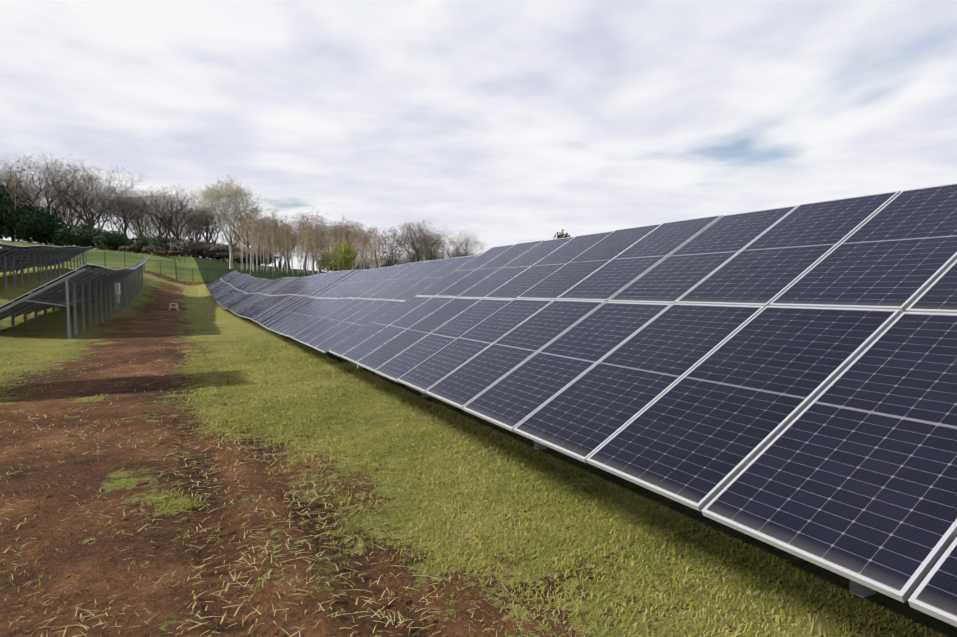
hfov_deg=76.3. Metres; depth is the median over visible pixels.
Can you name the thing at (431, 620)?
earth clods
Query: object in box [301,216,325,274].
birch tree
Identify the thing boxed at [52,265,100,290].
panel
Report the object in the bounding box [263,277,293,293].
panel
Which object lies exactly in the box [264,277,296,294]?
panel
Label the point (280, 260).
oak tree
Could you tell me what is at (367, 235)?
birch tree
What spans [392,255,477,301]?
panel
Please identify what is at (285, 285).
panel
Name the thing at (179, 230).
tree wood
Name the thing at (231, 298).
panel
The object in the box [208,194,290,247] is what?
oak tree
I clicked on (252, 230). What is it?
birch tree
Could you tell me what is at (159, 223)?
oak tree
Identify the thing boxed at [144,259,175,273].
gate
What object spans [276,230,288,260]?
birch tree
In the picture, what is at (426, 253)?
tree
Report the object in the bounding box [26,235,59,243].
understorey
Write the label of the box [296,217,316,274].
birch tree
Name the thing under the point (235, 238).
tree wood
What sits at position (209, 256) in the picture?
understorey
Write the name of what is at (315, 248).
birch tree
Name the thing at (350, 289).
panel
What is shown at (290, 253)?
tree wood
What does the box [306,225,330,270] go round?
birch tree
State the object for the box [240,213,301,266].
birch tree
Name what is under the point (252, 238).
birch tree
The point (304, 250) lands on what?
birch tree
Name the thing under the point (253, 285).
panel
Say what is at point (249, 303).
panel
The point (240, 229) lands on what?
birch tree
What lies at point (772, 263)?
solar panel
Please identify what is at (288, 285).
panel
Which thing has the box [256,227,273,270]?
birch tree
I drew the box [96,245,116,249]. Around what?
bracken
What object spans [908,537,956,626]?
solar panel
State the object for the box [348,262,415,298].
panel
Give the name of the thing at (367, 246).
birch tree
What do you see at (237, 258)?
understorey
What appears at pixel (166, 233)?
oak tree
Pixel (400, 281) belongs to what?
panel
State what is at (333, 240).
birch tree
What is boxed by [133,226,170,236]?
tree wood
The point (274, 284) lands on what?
panel
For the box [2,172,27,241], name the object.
birch tree
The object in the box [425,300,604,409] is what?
solar panel
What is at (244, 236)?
birch tree
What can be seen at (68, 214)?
tree wood
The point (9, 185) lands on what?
oak tree
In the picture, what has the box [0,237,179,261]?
field fence posts
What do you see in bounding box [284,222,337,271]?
birch tree
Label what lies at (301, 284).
panel
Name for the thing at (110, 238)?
shrub
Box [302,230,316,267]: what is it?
birch tree
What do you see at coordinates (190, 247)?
understorey
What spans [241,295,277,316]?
panel
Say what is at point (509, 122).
sky
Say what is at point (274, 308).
panel
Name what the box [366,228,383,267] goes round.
birch tree
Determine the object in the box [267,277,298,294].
panel
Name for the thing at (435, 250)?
oak tree
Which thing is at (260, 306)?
panel
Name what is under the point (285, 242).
birch tree
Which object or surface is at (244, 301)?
panel
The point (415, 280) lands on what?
panel
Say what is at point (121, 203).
oak tree
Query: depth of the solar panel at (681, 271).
6.79 m
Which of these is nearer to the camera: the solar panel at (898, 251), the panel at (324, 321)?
the solar panel at (898, 251)
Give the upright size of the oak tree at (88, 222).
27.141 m
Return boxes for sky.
[0,0,956,271]
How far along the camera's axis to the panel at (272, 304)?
28.10 m
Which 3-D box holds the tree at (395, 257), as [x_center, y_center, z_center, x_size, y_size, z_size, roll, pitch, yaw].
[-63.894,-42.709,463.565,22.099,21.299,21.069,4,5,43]
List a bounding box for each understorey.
[16,234,52,243]
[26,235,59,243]
[138,235,176,250]
[166,238,208,256]
[194,240,214,256]
[201,243,239,259]
[203,245,236,259]
[214,250,254,262]
[229,247,283,263]
[236,246,274,263]
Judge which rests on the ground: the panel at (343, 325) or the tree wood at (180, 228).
the tree wood at (180, 228)
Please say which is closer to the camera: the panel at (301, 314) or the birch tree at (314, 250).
the panel at (301, 314)
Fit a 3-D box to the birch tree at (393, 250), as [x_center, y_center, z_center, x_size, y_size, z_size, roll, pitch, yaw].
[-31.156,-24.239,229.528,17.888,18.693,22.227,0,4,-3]
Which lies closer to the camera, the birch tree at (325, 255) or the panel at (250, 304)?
the panel at (250, 304)
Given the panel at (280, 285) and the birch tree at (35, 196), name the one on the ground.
the birch tree at (35, 196)
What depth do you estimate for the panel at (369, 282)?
19.30 m
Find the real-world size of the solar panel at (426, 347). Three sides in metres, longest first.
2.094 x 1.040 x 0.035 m
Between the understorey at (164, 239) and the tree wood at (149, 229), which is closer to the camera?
the understorey at (164, 239)
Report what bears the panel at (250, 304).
on the struct rf
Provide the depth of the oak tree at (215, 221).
209.42 m
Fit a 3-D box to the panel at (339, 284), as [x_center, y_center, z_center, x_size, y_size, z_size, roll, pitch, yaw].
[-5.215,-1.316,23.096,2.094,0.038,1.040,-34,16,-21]
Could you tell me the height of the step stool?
0.585 m
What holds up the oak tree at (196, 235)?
on the ground
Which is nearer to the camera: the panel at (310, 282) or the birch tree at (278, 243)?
the panel at (310, 282)
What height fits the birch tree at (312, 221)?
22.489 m
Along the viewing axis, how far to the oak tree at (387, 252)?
296.67 m
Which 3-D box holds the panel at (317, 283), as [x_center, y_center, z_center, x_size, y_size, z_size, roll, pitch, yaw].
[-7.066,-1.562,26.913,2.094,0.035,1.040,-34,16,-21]
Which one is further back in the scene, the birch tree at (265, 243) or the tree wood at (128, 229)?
the tree wood at (128, 229)
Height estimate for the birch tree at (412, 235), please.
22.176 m
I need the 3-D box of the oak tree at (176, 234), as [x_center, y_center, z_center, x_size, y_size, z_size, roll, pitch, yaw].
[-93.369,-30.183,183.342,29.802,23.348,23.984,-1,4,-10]
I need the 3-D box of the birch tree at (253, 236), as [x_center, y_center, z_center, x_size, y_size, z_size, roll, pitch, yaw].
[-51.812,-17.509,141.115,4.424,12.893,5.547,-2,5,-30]
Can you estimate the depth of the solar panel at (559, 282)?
8.71 m
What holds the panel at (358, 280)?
on the struct rf
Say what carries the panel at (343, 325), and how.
on the struct rf
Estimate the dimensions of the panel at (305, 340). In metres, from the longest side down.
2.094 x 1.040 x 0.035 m
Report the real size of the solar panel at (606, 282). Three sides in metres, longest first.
2.094 x 1.040 x 0.035 m
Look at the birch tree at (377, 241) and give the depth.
155.69 m
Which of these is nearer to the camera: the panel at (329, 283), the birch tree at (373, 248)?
the panel at (329, 283)
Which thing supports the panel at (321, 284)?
on the struct rf
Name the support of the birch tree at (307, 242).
on the ground
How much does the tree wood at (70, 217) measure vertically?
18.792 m
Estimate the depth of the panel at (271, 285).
41.14 m
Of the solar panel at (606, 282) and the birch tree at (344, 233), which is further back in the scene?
the birch tree at (344, 233)
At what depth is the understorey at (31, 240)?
178.66 m
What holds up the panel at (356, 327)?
on the struct rf
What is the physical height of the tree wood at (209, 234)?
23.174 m
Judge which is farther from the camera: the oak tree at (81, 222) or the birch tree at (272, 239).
the oak tree at (81, 222)
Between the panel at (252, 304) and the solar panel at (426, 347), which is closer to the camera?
the solar panel at (426, 347)
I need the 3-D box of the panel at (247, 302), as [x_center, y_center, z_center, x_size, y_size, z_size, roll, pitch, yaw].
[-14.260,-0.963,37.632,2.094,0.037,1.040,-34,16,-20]
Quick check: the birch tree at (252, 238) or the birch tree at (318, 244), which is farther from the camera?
the birch tree at (318, 244)
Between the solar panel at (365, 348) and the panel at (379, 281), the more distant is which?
the panel at (379, 281)
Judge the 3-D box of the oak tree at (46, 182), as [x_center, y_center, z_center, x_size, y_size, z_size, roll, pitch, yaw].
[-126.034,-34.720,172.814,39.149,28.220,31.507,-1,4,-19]
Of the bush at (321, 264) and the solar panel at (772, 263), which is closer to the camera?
the solar panel at (772, 263)
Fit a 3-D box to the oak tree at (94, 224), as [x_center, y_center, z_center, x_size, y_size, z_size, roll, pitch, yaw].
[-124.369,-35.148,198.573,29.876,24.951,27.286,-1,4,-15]
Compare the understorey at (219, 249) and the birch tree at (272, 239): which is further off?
the understorey at (219, 249)
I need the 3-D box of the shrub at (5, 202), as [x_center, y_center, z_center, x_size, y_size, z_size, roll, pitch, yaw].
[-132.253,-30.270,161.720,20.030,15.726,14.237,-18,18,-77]
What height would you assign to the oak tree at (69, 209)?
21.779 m
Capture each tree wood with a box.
[50,206,93,222]
[57,207,84,223]
[107,213,155,234]
[110,224,138,238]
[131,217,165,236]
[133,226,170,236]
[156,222,185,239]
[163,207,192,238]
[172,212,193,238]
[186,202,221,256]
[195,220,222,258]
[219,227,257,248]
[283,231,296,267]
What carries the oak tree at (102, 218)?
on the ground
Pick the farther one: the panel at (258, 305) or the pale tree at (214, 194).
the pale tree at (214, 194)
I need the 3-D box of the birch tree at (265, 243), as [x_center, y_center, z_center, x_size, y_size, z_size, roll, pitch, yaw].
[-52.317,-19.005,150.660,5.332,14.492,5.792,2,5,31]
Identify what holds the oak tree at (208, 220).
on the ground
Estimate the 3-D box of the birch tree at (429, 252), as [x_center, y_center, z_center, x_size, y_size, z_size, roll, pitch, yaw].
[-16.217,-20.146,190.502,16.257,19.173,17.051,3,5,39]
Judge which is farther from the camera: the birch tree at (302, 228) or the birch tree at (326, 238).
the birch tree at (326, 238)
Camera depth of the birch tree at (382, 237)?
215.45 m
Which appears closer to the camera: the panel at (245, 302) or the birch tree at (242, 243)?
the panel at (245, 302)
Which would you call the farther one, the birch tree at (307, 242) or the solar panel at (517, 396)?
the birch tree at (307, 242)
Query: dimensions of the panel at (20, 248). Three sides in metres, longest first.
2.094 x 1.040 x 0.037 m
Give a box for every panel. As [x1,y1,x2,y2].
[0,246,17,254]
[0,246,25,257]
[0,293,31,308]
[22,246,49,258]
[28,263,90,293]
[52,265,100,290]
[60,267,106,290]
[219,291,242,304]
[220,292,243,305]
[229,293,257,309]
[230,293,259,309]
[230,294,260,310]
[232,294,263,311]
[233,295,264,312]
[234,295,267,313]
[236,295,269,314]
[237,295,272,315]
[239,296,273,316]
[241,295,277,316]
[242,295,279,316]
[243,279,264,290]
[243,279,266,291]
[244,295,282,317]
[246,295,285,318]
[248,295,289,318]
[250,295,294,319]
[253,295,298,320]
[255,296,302,322]
[257,277,285,292]
[258,296,308,324]
[260,277,287,292]
[260,277,290,293]
[261,297,313,326]
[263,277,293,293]
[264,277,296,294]
[265,298,317,328]
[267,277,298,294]
[268,298,324,330]
[270,277,301,294]
[272,276,305,295]
[272,298,330,331]
[274,276,307,295]
[276,298,336,334]
[277,275,311,294]
[279,274,316,294]
[281,298,344,336]
[282,273,321,294]
[285,273,323,294]
[286,298,355,337]
[288,272,329,294]
[292,271,335,294]
[292,299,365,340]
[296,271,340,295]
[299,299,375,344]
[300,270,346,295]
[305,270,353,295]
[306,300,389,348]
[309,270,359,296]
[314,269,366,297]
[315,300,404,352]
[320,268,374,297]
[327,267,383,298]
[333,266,391,298]
[341,264,402,298]
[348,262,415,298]
[357,261,427,298]
[367,259,441,299]
[379,257,458,299]
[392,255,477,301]
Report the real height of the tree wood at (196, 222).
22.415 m
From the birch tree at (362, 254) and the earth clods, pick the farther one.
the birch tree at (362, 254)
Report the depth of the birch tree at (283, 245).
218.58 m
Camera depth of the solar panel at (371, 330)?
11.80 m
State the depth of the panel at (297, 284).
31.77 m
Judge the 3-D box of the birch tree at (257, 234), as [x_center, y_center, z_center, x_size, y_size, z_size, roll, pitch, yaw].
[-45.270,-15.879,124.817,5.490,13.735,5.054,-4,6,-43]
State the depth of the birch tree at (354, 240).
161.18 m
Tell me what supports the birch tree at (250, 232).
on the ground
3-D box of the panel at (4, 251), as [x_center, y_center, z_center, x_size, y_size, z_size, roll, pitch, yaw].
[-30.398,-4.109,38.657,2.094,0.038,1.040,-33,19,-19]
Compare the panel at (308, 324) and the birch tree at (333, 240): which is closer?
the panel at (308, 324)
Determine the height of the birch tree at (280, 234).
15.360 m
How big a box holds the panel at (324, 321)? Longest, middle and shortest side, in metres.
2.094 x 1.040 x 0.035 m
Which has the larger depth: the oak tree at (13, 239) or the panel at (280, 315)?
the oak tree at (13, 239)
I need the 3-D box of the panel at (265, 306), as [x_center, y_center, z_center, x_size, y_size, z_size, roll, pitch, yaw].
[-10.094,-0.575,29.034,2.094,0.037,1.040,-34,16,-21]
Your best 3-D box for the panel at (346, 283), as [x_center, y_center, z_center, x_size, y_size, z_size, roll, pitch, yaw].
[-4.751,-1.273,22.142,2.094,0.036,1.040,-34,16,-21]
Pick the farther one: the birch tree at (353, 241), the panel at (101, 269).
the birch tree at (353, 241)
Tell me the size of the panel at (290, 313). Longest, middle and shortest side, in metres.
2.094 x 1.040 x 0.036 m
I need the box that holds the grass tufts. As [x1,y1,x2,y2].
[0,332,954,636]
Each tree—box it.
[0,151,106,244]
[0,163,50,239]
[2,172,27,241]
[3,184,44,240]
[13,179,88,227]
[18,175,90,243]
[23,181,106,226]
[27,195,40,240]
[30,161,152,246]
[39,189,96,224]
[43,189,133,230]
[60,202,102,227]
[69,172,135,226]
[82,192,157,234]
[97,184,145,251]
[97,196,146,250]
[106,195,157,236]
[115,184,219,240]
[124,190,192,237]
[127,201,163,236]
[139,191,188,238]
[143,210,182,237]
[167,206,204,240]
[177,201,229,257]
[181,201,240,259]
[183,208,221,256]
[191,174,254,268]
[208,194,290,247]
[215,212,266,245]
[228,220,248,271]
[231,214,274,248]
[232,205,253,266]
[234,223,249,262]
[236,212,254,270]
[237,205,260,269]
[239,208,263,273]
[239,213,254,267]
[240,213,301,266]
[241,203,261,271]
[248,209,267,259]
[248,217,262,257]
[248,230,264,264]
[254,217,267,269]
[256,218,275,271]
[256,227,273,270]
[257,217,265,268]
[259,208,281,255]
[259,223,294,268]
[261,213,315,266]
[261,215,279,271]
[263,214,278,268]
[267,218,289,272]
[275,224,287,270]
[276,215,294,259]
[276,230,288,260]
[278,223,293,273]
[283,233,294,273]
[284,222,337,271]
[286,227,299,272]
[287,209,341,269]
[290,216,305,259]
[294,226,312,273]
[295,212,307,255]
[295,234,306,272]
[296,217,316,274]
[298,225,316,265]
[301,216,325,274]
[301,219,365,268]
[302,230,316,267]
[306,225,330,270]
[306,229,319,273]
[307,224,320,274]
[311,228,327,261]
[312,230,324,272]
[313,235,328,272]
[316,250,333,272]
[320,220,335,254]
[320,241,331,271]
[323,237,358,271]
[327,222,345,269]
[327,236,337,266]
[328,229,337,260]
[330,219,351,270]
[330,219,374,269]
[347,225,382,269]
[348,228,360,262]
[350,225,363,261]
[353,224,370,269]
[355,230,364,269]
[356,241,372,269]
[358,224,406,267]
[358,230,374,262]
[364,226,382,267]
[365,244,375,268]
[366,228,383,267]
[372,237,384,267]
[373,241,402,266]
[375,232,411,265]
[385,251,405,264]
[386,220,441,261]
[391,235,431,262]
[394,237,433,262]
[398,225,448,260]
[398,255,428,261]
[404,246,444,261]
[422,234,447,259]
[432,229,484,257]
[435,238,471,258]
[438,249,463,258]
[554,229,569,238]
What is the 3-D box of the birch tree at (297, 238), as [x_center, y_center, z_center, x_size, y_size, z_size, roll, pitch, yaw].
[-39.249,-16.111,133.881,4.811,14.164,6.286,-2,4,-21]
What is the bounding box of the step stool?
[168,303,178,310]
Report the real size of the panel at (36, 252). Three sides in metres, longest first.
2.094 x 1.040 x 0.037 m
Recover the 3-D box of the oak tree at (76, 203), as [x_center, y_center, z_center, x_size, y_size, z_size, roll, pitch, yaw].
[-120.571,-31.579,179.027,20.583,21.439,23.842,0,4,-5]
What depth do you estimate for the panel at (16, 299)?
21.66 m
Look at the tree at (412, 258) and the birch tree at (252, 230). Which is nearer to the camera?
the birch tree at (252, 230)
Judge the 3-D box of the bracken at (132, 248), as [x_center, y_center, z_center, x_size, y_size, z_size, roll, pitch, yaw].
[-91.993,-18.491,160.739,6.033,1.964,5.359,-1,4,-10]
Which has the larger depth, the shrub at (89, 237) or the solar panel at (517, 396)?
the shrub at (89, 237)
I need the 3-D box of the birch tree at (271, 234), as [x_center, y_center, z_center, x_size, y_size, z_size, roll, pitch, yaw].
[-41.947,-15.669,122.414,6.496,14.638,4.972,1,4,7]
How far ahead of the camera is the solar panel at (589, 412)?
5.07 m
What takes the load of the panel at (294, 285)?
on the struct rf
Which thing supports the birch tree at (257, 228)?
on the ground
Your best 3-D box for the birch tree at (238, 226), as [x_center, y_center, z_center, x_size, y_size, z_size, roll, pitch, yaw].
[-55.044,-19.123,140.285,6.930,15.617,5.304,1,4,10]
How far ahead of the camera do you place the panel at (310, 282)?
28.81 m
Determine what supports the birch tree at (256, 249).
on the ground
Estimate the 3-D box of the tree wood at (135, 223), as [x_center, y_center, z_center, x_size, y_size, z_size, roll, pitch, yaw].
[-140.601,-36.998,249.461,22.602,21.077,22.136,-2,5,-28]
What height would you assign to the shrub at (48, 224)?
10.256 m
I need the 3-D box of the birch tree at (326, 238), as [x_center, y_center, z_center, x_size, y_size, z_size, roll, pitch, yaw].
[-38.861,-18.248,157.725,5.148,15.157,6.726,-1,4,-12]
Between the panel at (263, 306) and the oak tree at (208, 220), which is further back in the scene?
the oak tree at (208, 220)
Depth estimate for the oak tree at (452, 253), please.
297.87 m
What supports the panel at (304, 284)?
on the struct rf
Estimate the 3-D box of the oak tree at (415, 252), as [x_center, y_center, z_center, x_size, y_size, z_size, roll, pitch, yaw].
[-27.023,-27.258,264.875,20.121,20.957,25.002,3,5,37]
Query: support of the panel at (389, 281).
on the struct rf
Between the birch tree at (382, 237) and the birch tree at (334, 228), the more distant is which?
the birch tree at (382, 237)
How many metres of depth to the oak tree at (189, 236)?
231.84 m
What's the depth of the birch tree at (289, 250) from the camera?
131.27 m
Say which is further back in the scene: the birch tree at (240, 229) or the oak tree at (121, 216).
the oak tree at (121, 216)
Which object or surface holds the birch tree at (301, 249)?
on the ground
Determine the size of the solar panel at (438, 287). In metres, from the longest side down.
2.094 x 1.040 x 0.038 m
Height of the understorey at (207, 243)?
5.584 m
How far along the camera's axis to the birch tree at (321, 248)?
147.19 m
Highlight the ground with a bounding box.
[0,240,956,636]
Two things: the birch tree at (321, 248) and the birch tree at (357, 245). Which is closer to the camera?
the birch tree at (321, 248)
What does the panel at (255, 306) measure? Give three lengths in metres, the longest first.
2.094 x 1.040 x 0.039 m
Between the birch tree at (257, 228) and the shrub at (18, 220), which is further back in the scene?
the birch tree at (257, 228)
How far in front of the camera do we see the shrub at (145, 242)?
162.16 m
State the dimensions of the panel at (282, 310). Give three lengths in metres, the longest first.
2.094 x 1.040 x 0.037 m
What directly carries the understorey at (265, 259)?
on the ground
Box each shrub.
[0,181,24,235]
[0,198,19,237]
[0,201,42,239]
[22,205,66,241]
[50,223,90,245]
[69,228,107,247]
[92,230,126,249]
[130,236,160,252]
[149,241,170,254]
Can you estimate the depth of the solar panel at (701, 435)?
4.08 m
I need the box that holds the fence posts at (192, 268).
[83,251,311,281]
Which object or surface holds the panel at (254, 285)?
on the struct rf
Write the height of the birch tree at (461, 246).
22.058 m
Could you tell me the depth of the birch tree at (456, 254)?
220.65 m
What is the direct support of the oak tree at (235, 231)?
on the ground
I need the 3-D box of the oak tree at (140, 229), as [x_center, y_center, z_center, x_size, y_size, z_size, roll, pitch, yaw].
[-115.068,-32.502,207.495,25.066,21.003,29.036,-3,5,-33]
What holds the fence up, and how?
on the ground
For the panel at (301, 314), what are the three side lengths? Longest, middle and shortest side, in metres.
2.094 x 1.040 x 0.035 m
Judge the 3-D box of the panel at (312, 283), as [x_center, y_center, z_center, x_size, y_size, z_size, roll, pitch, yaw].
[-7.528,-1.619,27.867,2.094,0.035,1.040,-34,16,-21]
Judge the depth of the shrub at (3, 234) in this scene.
170.28 m
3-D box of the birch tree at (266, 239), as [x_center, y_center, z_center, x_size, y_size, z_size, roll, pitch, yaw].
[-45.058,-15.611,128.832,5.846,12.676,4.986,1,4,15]
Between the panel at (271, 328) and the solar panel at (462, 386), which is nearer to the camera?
the solar panel at (462, 386)
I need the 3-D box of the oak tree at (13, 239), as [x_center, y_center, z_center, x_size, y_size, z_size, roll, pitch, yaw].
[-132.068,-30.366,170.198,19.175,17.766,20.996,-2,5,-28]
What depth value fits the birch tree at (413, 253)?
226.45 m
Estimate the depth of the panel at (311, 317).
18.58 m
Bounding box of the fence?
[66,251,317,280]
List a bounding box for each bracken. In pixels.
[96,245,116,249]
[118,245,140,251]
[141,245,165,254]
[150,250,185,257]
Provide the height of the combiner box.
1.800 m
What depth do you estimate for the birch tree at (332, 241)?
154.48 m
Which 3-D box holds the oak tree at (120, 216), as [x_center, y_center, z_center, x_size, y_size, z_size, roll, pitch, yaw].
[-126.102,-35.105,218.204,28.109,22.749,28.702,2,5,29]
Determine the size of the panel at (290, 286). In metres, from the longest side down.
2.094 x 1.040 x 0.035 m
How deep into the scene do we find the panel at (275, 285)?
39.26 m
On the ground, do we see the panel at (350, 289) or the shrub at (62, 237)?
the shrub at (62, 237)
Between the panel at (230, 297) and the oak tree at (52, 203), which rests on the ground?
the oak tree at (52, 203)
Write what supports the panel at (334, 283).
on the struct rf
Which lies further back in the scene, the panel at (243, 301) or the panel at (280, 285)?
the panel at (243, 301)
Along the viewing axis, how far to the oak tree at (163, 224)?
217.26 m
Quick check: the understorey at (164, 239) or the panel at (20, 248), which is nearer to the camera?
the panel at (20, 248)
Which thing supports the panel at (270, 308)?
on the struct rf
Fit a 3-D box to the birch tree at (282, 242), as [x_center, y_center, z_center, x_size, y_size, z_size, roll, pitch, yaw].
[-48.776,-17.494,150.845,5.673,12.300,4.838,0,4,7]
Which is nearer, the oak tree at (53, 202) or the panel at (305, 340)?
the panel at (305, 340)
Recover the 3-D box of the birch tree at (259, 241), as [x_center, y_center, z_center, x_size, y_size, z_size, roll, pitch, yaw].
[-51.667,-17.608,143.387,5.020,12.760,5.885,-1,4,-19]
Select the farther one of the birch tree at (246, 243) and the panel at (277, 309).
the birch tree at (246, 243)
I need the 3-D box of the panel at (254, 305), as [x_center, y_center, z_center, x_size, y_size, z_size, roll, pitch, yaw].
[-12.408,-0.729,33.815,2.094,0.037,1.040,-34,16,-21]
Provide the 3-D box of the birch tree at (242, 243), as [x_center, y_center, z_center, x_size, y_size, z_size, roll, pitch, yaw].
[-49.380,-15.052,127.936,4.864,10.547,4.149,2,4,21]
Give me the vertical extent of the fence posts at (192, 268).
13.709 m
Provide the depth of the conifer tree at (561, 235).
93.34 m
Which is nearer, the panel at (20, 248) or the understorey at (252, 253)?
the panel at (20, 248)
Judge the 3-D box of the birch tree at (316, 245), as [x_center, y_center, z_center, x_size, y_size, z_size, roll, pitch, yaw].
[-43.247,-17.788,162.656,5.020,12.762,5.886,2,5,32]
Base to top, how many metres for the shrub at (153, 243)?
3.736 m
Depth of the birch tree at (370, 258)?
153.64 m
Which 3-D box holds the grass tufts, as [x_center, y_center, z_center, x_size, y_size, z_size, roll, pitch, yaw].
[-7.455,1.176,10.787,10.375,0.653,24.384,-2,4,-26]
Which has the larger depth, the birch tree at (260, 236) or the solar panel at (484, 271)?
the birch tree at (260, 236)
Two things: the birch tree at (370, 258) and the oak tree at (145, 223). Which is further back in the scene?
the oak tree at (145, 223)
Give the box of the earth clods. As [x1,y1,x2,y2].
[9,419,583,636]
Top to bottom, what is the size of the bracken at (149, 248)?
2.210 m
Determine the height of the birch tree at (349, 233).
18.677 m
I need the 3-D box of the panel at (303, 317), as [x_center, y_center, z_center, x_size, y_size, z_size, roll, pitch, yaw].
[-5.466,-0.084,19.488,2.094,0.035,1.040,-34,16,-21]
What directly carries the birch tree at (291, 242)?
on the ground
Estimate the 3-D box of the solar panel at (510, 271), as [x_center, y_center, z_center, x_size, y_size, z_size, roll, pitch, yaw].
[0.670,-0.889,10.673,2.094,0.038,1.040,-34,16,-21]
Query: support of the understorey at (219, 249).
on the ground
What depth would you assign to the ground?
4.72 m
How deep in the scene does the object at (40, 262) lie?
50.17 m
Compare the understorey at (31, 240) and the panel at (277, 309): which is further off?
the understorey at (31, 240)
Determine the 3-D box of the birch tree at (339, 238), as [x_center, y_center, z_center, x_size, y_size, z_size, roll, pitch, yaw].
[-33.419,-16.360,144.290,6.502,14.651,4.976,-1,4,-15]
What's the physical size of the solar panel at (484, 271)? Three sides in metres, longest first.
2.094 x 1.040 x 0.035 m
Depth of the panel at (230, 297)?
50.87 m
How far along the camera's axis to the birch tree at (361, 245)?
150.49 m
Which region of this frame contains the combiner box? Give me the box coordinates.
[115,281,120,309]
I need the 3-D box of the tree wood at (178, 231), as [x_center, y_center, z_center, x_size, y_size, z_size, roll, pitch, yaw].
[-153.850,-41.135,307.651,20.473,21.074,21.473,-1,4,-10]

